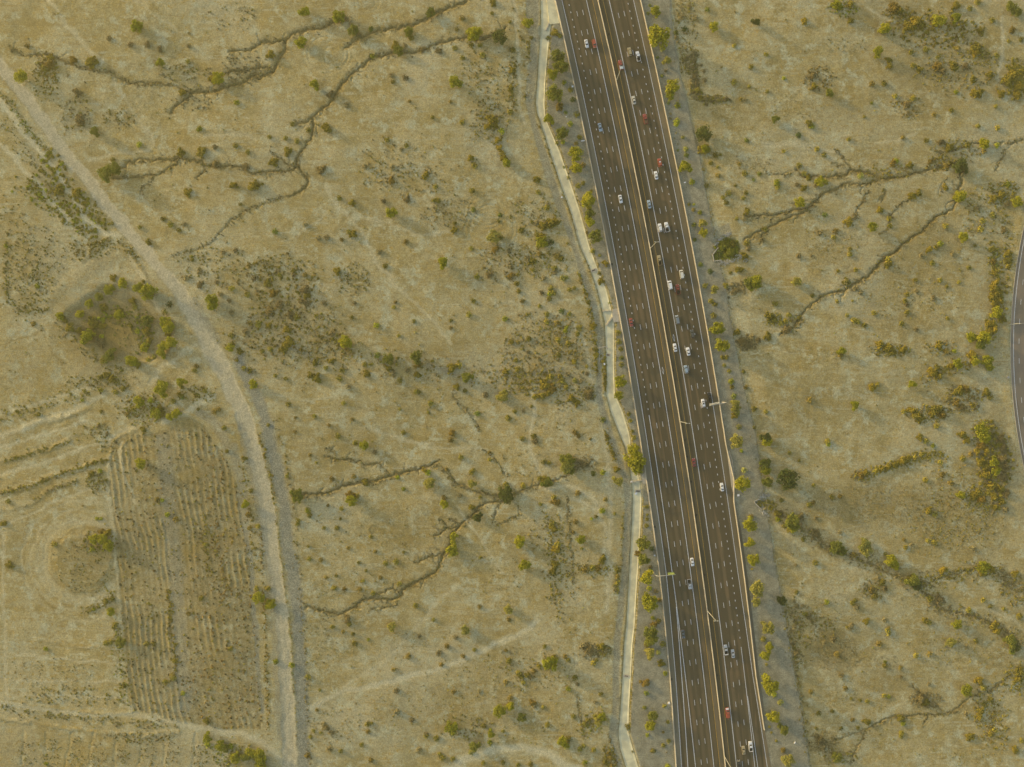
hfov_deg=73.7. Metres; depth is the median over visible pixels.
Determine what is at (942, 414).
desert shrub
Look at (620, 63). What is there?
pickup truck
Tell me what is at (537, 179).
desert shrub
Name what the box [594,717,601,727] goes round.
desert tree
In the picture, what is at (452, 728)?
desert tree
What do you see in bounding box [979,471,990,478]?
desert shrub
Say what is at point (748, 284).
desert tree
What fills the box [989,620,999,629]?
desert shrub
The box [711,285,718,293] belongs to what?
desert tree
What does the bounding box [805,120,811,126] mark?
desert shrub
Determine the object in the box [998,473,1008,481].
desert shrub
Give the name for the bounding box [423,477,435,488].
desert tree
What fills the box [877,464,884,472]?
desert shrub
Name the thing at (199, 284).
desert shrub
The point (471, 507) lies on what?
desert shrub
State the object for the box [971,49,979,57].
desert shrub
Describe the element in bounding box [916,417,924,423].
desert shrub
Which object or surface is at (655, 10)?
desert tree
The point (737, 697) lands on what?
carriageway
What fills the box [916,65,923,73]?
desert shrub
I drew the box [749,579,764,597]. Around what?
desert tree
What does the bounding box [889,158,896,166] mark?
desert shrub
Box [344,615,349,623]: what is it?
desert shrub
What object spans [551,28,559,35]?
desert shrub
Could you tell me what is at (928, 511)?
desert shrub
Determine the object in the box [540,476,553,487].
desert tree
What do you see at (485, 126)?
desert shrub
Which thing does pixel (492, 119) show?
desert shrub
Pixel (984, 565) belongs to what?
desert tree
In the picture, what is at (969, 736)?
desert shrub
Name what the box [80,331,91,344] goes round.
desert tree
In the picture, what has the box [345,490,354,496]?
desert shrub
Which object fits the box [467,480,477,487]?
desert tree
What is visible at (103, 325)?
desert shrub
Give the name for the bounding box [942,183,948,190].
desert shrub
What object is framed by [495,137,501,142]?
desert shrub
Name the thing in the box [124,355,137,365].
desert tree
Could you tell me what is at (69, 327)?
desert shrub
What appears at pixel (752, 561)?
desert tree
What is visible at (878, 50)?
desert tree
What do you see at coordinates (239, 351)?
desert shrub
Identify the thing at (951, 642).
desert tree
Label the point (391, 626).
desert tree
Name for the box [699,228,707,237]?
desert tree
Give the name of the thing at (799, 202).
desert tree
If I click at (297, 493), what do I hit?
desert tree
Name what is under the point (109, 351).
desert tree
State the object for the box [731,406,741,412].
desert tree
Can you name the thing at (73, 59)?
desert shrub
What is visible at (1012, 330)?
side road shoulder
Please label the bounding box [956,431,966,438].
desert shrub
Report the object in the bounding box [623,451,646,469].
desert tree
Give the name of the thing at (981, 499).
desert shrub
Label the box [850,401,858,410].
desert tree
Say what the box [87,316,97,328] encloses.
desert shrub
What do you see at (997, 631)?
desert shrub
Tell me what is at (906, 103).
desert shrub
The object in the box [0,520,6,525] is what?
desert shrub
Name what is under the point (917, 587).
desert tree
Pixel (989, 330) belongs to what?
desert shrub
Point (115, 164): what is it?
desert tree
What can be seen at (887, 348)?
desert shrub
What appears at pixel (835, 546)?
desert tree
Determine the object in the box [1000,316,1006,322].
desert shrub
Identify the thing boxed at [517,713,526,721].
desert tree
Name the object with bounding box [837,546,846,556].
desert tree
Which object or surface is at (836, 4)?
desert tree
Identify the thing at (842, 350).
desert tree
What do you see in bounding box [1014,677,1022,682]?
desert shrub
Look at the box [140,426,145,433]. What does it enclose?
desert shrub
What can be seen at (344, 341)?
desert tree
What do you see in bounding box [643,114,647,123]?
pickup truck
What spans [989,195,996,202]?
desert shrub
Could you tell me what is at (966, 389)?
desert shrub
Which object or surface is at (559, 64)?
desert tree
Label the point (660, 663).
desert shrub
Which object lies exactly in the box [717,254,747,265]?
riprap
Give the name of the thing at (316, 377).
desert shrub
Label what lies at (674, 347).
sedan car
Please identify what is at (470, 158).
desert shrub
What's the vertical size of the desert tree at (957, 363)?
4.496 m
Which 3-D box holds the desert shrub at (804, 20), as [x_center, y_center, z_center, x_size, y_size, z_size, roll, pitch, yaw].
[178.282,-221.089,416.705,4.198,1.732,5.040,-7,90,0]
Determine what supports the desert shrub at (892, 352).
on the ground
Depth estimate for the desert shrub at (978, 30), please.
417.62 m
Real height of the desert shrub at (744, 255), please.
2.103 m
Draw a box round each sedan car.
[584,39,588,47]
[618,195,622,202]
[631,96,635,104]
[654,171,657,179]
[673,343,676,351]
[681,630,684,637]
[692,458,695,466]
[731,649,734,657]
[741,746,745,754]
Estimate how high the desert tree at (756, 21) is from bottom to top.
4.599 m
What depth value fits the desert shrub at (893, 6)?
416.73 m
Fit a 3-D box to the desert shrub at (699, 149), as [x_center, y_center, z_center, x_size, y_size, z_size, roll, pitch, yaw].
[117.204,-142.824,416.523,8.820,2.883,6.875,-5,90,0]
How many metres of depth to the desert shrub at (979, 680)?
416.88 m
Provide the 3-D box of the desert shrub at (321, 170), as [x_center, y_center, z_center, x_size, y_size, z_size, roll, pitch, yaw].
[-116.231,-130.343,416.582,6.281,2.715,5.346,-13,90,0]
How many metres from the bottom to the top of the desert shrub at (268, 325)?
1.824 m
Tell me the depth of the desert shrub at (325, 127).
415.93 m
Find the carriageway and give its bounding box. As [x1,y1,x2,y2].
[562,0,766,766]
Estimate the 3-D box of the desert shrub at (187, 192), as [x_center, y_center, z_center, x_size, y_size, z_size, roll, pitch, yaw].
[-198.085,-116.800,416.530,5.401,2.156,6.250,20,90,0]
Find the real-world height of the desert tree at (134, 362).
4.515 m
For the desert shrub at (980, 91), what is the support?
on the ground
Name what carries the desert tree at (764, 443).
on the ground
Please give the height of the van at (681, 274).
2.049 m
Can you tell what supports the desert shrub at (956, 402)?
on the ground
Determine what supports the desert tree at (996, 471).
on the ground
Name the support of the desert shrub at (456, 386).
on the ground
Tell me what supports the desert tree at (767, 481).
on the ground
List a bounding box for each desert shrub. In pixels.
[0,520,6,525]
[4,560,14,568]
[43,59,54,67]
[53,184,64,194]
[65,322,74,331]
[69,56,77,63]
[71,187,80,197]
[72,88,81,95]
[74,114,84,125]
[75,327,81,333]
[85,55,98,68]
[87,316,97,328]
[97,338,104,348]
[99,303,108,312]
[99,323,107,328]
[101,529,111,535]
[102,372,110,378]
[108,374,115,382]
[109,274,116,281]
[128,296,135,303]
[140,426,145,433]
[141,327,150,336]
[146,337,153,343]
[176,147,185,157]
[178,88,186,95]
[183,188,192,197]
[196,146,205,158]
[197,280,202,287]
[203,717,208,724]
[212,160,219,167]
[229,182,238,187]
[236,347,242,354]
[242,162,249,170]
[247,182,258,190]
[253,179,260,186]
[263,278,270,286]
[265,50,274,57]
[265,306,273,316]
[265,322,271,328]
[268,158,278,166]
[269,289,278,297]
[275,300,282,308]
[278,345,285,353]
[282,335,293,350]
[283,326,291,332]
[284,146,291,156]
[287,310,292,318]
[299,284,309,292]
[303,293,310,298]
[307,371,314,377]
[312,358,317,365]
[312,372,320,382]
[317,165,325,174]
[321,122,331,132]
[322,724,329,730]
[326,90,334,97]
[333,267,340,275]
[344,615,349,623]
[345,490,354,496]
[348,199,355,206]
[349,230,356,237]
[361,478,367,485]
[363,370,370,376]
[389,176,394,184]
[391,40,398,48]
[403,195,409,203]
[413,371,421,377]
[421,170,428,179]
[435,48,441,53]
[446,363,456,372]
[449,430,454,436]
[450,226,457,233]
[453,383,459,390]
[467,154,473,160]
[468,504,475,509]
[483,124,489,129]
[485,114,498,126]
[485,272,491,278]
[489,0,495,6]
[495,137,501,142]
[496,144,501,151]
[508,84,513,92]
[508,272,515,279]
[509,66,515,72]
[528,257,536,265]
[529,699,536,706]
[533,176,540,182]
[538,221,545,230]
[539,379,550,389]
[546,218,557,228]
[547,383,556,393]
[548,524,557,531]
[549,569,555,574]
[550,499,560,505]
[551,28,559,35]
[551,545,559,552]
[551,560,558,568]
[556,102,562,110]
[567,394,575,401]
[572,399,580,406]
[584,389,592,397]
[586,644,592,653]
[589,322,596,329]
[596,643,604,649]
[597,277,604,285]
[598,554,605,564]
[639,679,649,686]
[657,659,665,666]
[697,144,710,153]
[733,328,740,335]
[735,266,744,272]
[737,337,746,346]
[740,252,748,260]
[743,207,749,214]
[745,342,751,348]
[763,331,770,340]
[764,311,773,320]
[774,510,781,516]
[782,325,791,333]
[798,512,803,520]
[800,185,806,190]
[801,17,807,24]
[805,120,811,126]
[808,71,815,79]
[811,82,817,89]
[811,528,820,539]
[814,735,824,744]
[841,277,850,284]
[842,216,852,227]
[845,0,853,7]
[847,17,853,23]
[857,472,865,479]
[862,617,869,624]
[862,718,870,725]
[863,469,869,475]
[868,383,876,391]
[875,340,883,348]
[876,206,883,212]
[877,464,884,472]
[882,342,893,352]
[884,57,892,63]
[884,260,891,268]
[885,462,891,470]
[886,62,892,68]
[888,349,896,355]
[889,1,898,13]
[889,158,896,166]
[892,461,898,467]
[895,5,903,14]
[896,714,904,721]
[899,345,907,353]
[899,456,906,464]
[903,101,910,107]
[904,21,913,30]
[906,161,913,168]
[906,407,914,413]
[907,192,916,199]
[910,16,920,29]
[912,410,921,419]
[913,692,925,703]
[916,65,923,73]
[916,188,921,195]
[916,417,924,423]
[916,433,922,441]
[918,19,926,28]
[921,699,929,705]
[925,246,932,252]
[925,506,931,514]
[926,367,937,375]
[929,405,942,414]
[932,61,941,70]
[935,340,942,350]
[935,372,942,380]
[935,594,944,603]
[937,68,945,74]
[937,139,944,145]
[937,409,946,418]
[939,566,947,574]
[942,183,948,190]
[945,143,953,151]
[946,363,953,369]
[949,61,958,71]
[951,1,960,9]
[952,399,959,407]
[954,385,964,395]
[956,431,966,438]
[957,404,965,410]
[962,63,969,69]
[962,385,969,393]
[963,435,969,443]
[965,733,974,741]
[966,350,976,360]
[970,41,981,52]
[970,74,975,82]
[970,89,978,97]
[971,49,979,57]
[971,487,981,497]
[973,677,983,685]
[974,449,979,456]
[976,27,983,33]
[976,442,985,449]
[976,457,984,466]
[976,707,984,714]
[976,712,981,720]
[977,89,984,98]
[977,496,986,502]
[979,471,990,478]
[981,461,989,470]
[982,387,990,396]
[983,446,989,455]
[985,71,993,79]
[985,319,994,326]
[985,327,992,333]
[987,481,996,489]
[988,292,995,301]
[988,565,994,573]
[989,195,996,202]
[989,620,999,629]
[990,281,998,291]
[990,492,997,500]
[991,270,998,275]
[991,325,997,333]
[992,289,1003,298]
[992,299,998,306]
[993,628,1000,634]
[995,434,1005,442]
[997,90,1005,97]
[997,190,1005,199]
[997,297,1003,304]
[997,456,1006,463]
[997,484,1004,493]
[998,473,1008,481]
[998,498,1006,505]
[999,442,1007,453]
[1000,73,1011,86]
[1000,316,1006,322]
[1000,461,1009,470]
[1002,488,1010,497]
[1004,249,1012,256]
[1005,257,1012,263]
[1009,26,1015,33]
[1009,69,1018,80]
[1010,571,1018,577]
[1011,745,1018,753]
[1013,81,1023,91]
[1013,90,1021,99]
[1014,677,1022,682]
[1015,667,1023,676]
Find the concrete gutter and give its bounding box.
[735,503,765,731]
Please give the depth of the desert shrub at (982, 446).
416.33 m
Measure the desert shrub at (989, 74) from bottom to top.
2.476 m
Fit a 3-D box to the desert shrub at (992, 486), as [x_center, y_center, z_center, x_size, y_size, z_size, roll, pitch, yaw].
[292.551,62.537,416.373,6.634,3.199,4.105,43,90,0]
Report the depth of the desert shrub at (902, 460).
416.19 m
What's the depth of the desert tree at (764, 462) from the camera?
414.81 m
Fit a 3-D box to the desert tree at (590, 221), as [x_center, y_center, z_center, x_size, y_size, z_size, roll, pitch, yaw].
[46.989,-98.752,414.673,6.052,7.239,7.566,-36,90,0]
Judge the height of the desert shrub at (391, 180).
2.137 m
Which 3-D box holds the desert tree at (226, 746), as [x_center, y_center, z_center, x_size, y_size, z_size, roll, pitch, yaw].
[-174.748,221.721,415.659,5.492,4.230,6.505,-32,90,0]
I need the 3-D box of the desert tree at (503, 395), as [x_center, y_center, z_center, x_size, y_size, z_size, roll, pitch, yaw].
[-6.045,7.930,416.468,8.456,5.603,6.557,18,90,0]
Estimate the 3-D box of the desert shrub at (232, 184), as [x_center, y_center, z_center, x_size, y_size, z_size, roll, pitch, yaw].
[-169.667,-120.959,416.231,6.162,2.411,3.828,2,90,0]
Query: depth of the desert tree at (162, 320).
415.92 m
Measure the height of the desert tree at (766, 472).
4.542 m
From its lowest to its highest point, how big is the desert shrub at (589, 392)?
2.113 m
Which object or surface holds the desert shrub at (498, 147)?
on the ground
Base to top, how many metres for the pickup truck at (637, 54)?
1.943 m
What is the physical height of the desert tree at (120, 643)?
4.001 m
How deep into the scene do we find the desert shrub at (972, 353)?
415.98 m
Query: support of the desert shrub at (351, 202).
on the ground
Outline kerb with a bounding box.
[1010,227,1023,467]
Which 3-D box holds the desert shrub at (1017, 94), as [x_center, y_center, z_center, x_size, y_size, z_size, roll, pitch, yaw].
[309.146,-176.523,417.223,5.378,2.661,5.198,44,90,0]
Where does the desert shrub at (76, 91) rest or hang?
on the ground
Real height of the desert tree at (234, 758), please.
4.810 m
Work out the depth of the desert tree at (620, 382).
413.21 m
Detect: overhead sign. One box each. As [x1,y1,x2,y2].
[653,572,675,575]
[709,401,726,405]
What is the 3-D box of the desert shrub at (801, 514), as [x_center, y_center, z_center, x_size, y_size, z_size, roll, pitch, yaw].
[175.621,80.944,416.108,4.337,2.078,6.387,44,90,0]
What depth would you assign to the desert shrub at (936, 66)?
416.89 m
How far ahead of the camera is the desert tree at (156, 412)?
414.93 m
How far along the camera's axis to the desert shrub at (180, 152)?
416.68 m
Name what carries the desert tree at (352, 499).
on the ground
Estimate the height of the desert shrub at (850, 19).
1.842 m
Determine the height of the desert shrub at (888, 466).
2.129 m
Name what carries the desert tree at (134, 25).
on the ground
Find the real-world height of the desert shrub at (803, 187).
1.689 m
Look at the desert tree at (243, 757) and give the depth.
414.17 m
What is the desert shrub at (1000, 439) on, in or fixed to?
on the ground
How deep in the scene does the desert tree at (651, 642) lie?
412.69 m
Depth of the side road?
417.24 m
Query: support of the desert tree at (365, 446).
on the ground
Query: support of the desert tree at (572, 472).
on the ground
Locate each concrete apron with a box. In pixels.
[547,0,559,24]
[612,308,619,321]
[642,473,645,483]
[727,451,732,490]
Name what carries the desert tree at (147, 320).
on the ground
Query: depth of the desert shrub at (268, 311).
416.59 m
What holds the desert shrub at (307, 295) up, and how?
on the ground
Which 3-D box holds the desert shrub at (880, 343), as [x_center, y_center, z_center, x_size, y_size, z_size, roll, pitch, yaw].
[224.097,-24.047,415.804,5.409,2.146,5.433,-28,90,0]
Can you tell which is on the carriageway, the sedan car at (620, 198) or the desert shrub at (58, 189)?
the sedan car at (620, 198)
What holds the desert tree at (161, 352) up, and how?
on the ground
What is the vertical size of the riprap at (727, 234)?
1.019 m
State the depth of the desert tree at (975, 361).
414.14 m
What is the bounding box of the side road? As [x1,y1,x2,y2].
[1013,242,1023,452]
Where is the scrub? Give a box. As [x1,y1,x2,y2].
[0,0,1023,766]
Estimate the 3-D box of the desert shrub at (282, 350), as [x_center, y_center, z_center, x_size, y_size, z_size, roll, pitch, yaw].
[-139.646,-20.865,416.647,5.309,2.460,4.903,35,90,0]
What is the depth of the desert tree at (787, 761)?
413.50 m
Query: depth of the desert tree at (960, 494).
415.27 m
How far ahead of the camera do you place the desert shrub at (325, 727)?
416.85 m
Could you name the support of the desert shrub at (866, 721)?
on the ground
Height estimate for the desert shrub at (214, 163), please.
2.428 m
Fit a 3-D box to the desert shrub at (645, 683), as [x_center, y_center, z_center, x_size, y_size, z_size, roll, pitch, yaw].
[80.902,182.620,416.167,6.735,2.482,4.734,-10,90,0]
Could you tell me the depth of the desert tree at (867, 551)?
414.45 m
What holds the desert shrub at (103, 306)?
on the ground
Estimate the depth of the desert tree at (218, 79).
415.21 m
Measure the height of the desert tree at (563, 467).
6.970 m
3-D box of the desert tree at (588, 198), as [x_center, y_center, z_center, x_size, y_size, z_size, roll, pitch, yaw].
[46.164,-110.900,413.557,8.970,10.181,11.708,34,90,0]
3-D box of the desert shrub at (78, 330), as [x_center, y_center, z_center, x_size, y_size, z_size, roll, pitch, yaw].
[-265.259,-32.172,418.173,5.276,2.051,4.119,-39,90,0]
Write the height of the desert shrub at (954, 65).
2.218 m
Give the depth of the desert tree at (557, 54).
412.19 m
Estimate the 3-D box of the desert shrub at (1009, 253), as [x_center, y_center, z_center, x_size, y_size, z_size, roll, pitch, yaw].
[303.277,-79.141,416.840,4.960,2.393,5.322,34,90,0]
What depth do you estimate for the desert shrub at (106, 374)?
416.77 m
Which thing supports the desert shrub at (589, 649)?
on the ground
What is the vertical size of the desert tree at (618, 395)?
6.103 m
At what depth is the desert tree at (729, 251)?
414.93 m
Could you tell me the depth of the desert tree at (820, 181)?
414.93 m
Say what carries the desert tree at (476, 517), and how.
on the ground
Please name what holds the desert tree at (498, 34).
on the ground
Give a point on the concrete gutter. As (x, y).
(751, 619)
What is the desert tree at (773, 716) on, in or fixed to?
on the ground
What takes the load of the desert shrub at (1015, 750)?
on the ground
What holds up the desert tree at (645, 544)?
on the ground
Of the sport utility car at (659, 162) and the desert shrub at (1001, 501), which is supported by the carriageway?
the sport utility car at (659, 162)
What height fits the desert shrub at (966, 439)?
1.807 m
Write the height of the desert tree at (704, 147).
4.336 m
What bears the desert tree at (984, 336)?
on the ground
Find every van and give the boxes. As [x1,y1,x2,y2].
[667,281,672,289]
[675,315,679,323]
[679,270,683,278]
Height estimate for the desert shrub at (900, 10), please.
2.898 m
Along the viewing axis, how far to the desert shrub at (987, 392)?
416.52 m
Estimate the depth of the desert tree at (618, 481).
412.72 m
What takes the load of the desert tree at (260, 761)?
on the ground
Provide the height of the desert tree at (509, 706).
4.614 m
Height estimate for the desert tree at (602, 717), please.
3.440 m
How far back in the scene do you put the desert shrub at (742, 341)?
416.44 m
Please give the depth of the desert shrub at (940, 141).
416.36 m
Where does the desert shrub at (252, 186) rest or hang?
on the ground
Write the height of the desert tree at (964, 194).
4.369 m
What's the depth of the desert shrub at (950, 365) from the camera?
416.25 m
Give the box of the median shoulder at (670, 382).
[593,0,724,766]
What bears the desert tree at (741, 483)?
on the ground
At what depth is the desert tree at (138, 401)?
414.40 m
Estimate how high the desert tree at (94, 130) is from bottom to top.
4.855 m
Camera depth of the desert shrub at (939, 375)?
415.72 m
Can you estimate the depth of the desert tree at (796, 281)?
414.23 m
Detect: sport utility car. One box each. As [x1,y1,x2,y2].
[592,39,596,47]
[627,47,631,55]
[657,158,661,166]
[658,223,661,231]
[683,365,687,373]
[690,330,694,337]
[701,399,705,407]
[736,759,740,766]
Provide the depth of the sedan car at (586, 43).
415.90 m
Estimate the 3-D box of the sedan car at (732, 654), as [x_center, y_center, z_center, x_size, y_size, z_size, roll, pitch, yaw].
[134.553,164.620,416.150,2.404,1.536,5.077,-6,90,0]
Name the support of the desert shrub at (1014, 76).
on the ground
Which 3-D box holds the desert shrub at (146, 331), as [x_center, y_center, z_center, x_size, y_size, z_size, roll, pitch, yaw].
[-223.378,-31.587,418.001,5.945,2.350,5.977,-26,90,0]
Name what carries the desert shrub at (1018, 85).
on the ground
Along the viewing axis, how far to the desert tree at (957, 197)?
414.82 m
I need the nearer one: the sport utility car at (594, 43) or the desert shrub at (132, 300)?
the sport utility car at (594, 43)
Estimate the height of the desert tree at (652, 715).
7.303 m
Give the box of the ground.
[0,0,1023,766]
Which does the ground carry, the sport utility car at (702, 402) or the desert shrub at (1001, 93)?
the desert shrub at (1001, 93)
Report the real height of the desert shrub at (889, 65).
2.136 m
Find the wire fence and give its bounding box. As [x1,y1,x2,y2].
[672,10,810,762]
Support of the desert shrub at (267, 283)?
on the ground
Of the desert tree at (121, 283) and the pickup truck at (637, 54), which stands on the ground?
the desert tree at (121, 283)
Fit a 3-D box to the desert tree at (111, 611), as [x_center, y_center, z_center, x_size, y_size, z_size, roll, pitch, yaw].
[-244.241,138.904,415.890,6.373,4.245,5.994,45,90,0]
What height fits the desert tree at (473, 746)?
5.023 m
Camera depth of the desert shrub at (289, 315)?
416.54 m
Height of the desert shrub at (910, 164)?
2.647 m
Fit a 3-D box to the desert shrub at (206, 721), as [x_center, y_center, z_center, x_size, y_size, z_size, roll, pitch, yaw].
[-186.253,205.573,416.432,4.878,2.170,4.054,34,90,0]
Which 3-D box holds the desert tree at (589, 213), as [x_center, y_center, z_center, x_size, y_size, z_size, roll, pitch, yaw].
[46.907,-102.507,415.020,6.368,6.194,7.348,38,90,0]
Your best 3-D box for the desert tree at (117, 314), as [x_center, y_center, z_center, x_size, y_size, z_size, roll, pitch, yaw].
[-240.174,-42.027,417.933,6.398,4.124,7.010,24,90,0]
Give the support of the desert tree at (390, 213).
on the ground
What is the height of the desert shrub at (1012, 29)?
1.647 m
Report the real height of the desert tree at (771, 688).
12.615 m
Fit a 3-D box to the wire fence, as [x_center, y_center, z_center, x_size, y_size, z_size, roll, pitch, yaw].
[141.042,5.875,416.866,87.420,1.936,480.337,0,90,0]
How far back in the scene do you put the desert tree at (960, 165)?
413.48 m
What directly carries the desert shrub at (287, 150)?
on the ground
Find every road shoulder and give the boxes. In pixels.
[556,0,680,766]
[634,0,770,766]
[1011,230,1023,463]
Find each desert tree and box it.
[13,68,27,83]
[55,312,63,320]
[75,310,84,317]
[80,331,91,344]
[84,299,93,308]
[86,328,95,339]
[88,534,97,544]
[89,126,99,137]
[94,292,102,300]
[96,164,117,182]
[97,534,107,544]
[101,353,113,362]
[102,539,113,551]
[103,284,115,294]
[105,161,120,174]
[105,347,116,356]
[106,607,114,616]
[114,309,123,319]
[115,636,125,647]
[117,277,126,288]
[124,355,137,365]
[129,357,139,365]
[130,19,143,33]
[132,282,142,291]
[133,395,144,408]
[134,458,145,469]
[138,283,158,301]
[140,315,154,326]
[140,343,148,352]
[150,408,161,418]
[152,381,167,398]
[154,57,165,65]
[156,347,165,359]
[157,341,165,349]
[159,316,171,327]
[161,320,174,332]
[164,336,177,349]
[165,413,172,420]
[171,408,181,418]
[176,378,187,386]
[203,731,212,742]
[204,293,217,306]
[207,302,217,310]
[211,71,224,84]
[214,740,224,751]
[221,744,229,752]
[225,343,234,351]
[230,751,239,763]
[239,752,251,760]
[241,499,248,507]
[244,747,254,758]
[248,378,257,389]
[252,591,264,604]
[253,748,263,759]
[254,754,266,766]
[264,599,275,609]
[289,488,301,497]
[292,495,302,503]
[293,36,306,48]
[297,6,310,15]
[309,79,318,90]
[332,10,344,23]
[337,335,351,347]
[344,495,357,506]
[347,24,358,36]
[359,441,368,450]
[382,352,393,364]
[385,207,397,217]
[387,622,396,632]
[393,45,403,56]
[404,26,412,37]
[409,350,421,364]
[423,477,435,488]
[425,6,435,17]
[438,257,447,269]
[439,499,448,509]
[444,719,457,735]
[445,544,458,557]
[449,74,463,87]
[449,532,458,539]
[460,624,469,635]
[461,372,473,382]
[465,26,483,40]
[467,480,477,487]
[468,741,481,752]
[472,512,482,521]
[486,229,501,242]
[488,728,494,738]
[491,29,507,45]
[493,704,505,718]
[495,391,507,401]
[498,484,512,499]
[503,158,510,166]
[503,492,513,504]
[504,604,512,614]
[506,702,513,710]
[514,535,524,548]
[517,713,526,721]
[518,560,531,570]
[521,18,533,27]
[536,236,547,247]
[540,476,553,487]
[541,656,557,671]
[543,113,554,124]
[545,83,562,102]
[546,68,557,80]
[550,48,565,62]
[552,59,568,73]
[555,126,568,139]
[557,735,566,747]
[559,453,575,466]
[559,459,574,474]
[567,146,583,161]
[567,468,575,474]
[569,162,582,172]
[575,535,585,543]
[580,191,595,208]
[584,209,595,218]
[585,216,594,227]
[588,229,602,243]
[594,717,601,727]
[597,712,606,722]
[612,476,623,486]
[614,374,626,388]
[614,391,623,399]
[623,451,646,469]
[627,443,639,456]
[632,462,642,475]
[635,535,650,551]
[638,553,650,564]
[639,568,653,585]
[641,591,658,613]
[643,625,658,640]
[644,635,658,645]
[644,648,654,660]
[644,721,655,730]
[647,711,658,721]
[648,23,670,49]
[650,5,660,18]
[661,56,671,64]
[665,79,679,93]
[665,91,674,101]
[678,160,692,172]
[695,125,712,141]
[698,219,707,226]
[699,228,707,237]
[701,144,710,152]
[708,322,725,334]
[709,21,718,32]
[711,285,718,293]
[714,337,730,351]
[719,241,728,250]
[724,248,734,256]
[729,433,742,448]
[730,400,739,410]
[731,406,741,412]
[734,475,750,491]
[742,516,757,531]
[743,537,755,546]
[744,276,757,289]
[747,553,759,566]
[748,274,761,290]
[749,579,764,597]
[750,18,759,25]
[752,596,760,607]
[758,458,770,470]
[759,433,771,442]
[759,649,770,660]
[761,437,772,446]
[761,467,770,474]
[761,477,773,486]
[761,673,779,695]
[762,621,774,634]
[765,642,773,650]
[765,710,779,722]
[771,116,780,123]
[776,468,800,490]
[776,596,786,605]
[777,722,788,735]
[781,754,795,766]
[784,512,800,529]
[791,277,801,285]
[794,197,804,206]
[814,175,826,186]
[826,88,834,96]
[829,541,842,554]
[830,0,842,9]
[831,752,842,763]
[836,346,846,354]
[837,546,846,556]
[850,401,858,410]
[858,537,870,549]
[861,546,873,556]
[867,222,878,231]
[873,46,883,58]
[877,23,891,33]
[884,554,896,566]
[891,561,899,570]
[904,573,920,585]
[908,380,917,387]
[912,581,921,590]
[931,14,947,26]
[945,637,956,647]
[950,619,962,629]
[951,12,961,24]
[952,157,967,172]
[952,192,965,202]
[953,358,962,368]
[955,190,966,199]
[955,491,965,498]
[958,232,968,242]
[961,684,972,696]
[965,331,978,342]
[971,356,981,366]
[974,421,989,437]
[975,338,985,349]
[975,561,990,573]
[976,331,990,344]
[979,138,989,148]
[979,431,991,443]
[980,355,994,365]
[985,362,994,370]
[989,455,999,466]
[990,305,1002,318]
[991,466,1000,475]
[1002,634,1016,648]
[1006,0,1017,11]
[1009,640,1020,652]
[1010,196,1022,207]
[1011,6,1022,17]
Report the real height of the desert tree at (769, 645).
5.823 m
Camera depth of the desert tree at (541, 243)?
415.14 m
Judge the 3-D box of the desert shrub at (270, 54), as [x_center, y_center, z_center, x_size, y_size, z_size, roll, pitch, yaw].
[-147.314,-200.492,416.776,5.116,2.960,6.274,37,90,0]
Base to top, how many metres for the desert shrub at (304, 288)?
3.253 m
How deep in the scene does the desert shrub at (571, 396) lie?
416.08 m
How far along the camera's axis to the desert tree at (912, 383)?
414.25 m
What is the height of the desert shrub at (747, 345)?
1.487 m
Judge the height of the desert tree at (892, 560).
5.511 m
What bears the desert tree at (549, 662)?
on the ground
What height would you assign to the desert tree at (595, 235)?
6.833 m
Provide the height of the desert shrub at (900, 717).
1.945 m
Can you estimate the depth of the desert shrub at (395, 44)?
416.71 m
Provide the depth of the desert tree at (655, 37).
410.49 m
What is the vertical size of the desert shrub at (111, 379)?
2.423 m
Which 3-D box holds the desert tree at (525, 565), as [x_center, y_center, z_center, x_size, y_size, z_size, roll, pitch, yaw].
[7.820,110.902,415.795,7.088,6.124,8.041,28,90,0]
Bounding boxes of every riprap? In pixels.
[713,231,730,246]
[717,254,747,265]
[758,493,770,497]
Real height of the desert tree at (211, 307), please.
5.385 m
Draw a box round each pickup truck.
[618,60,623,69]
[635,51,640,61]
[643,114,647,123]
[657,255,661,265]
[664,222,669,231]
[675,284,680,294]
[687,579,691,588]
[707,392,711,401]
[723,644,727,654]
[725,707,729,719]
[748,741,752,751]
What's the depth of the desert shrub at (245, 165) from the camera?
416.43 m
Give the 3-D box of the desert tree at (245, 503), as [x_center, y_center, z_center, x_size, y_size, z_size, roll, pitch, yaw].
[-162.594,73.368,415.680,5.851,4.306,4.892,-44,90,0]
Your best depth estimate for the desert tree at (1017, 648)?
414.79 m
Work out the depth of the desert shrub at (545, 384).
416.22 m
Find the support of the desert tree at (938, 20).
on the ground
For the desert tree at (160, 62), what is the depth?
415.38 m
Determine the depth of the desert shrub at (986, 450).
416.32 m
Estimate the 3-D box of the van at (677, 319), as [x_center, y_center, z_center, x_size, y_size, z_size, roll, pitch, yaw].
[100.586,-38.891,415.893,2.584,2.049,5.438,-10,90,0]
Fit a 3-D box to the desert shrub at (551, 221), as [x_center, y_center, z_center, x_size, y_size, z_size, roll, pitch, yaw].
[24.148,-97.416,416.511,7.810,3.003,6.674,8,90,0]
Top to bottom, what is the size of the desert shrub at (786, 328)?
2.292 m
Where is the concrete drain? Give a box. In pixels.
[536,0,641,766]
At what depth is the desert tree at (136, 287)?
414.30 m
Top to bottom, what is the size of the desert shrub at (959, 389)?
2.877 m
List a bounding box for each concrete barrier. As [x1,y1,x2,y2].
[555,0,676,766]
[598,0,725,766]
[640,0,764,729]
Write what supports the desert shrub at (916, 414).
on the ground
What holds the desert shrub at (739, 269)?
on the ground
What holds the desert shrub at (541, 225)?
on the ground

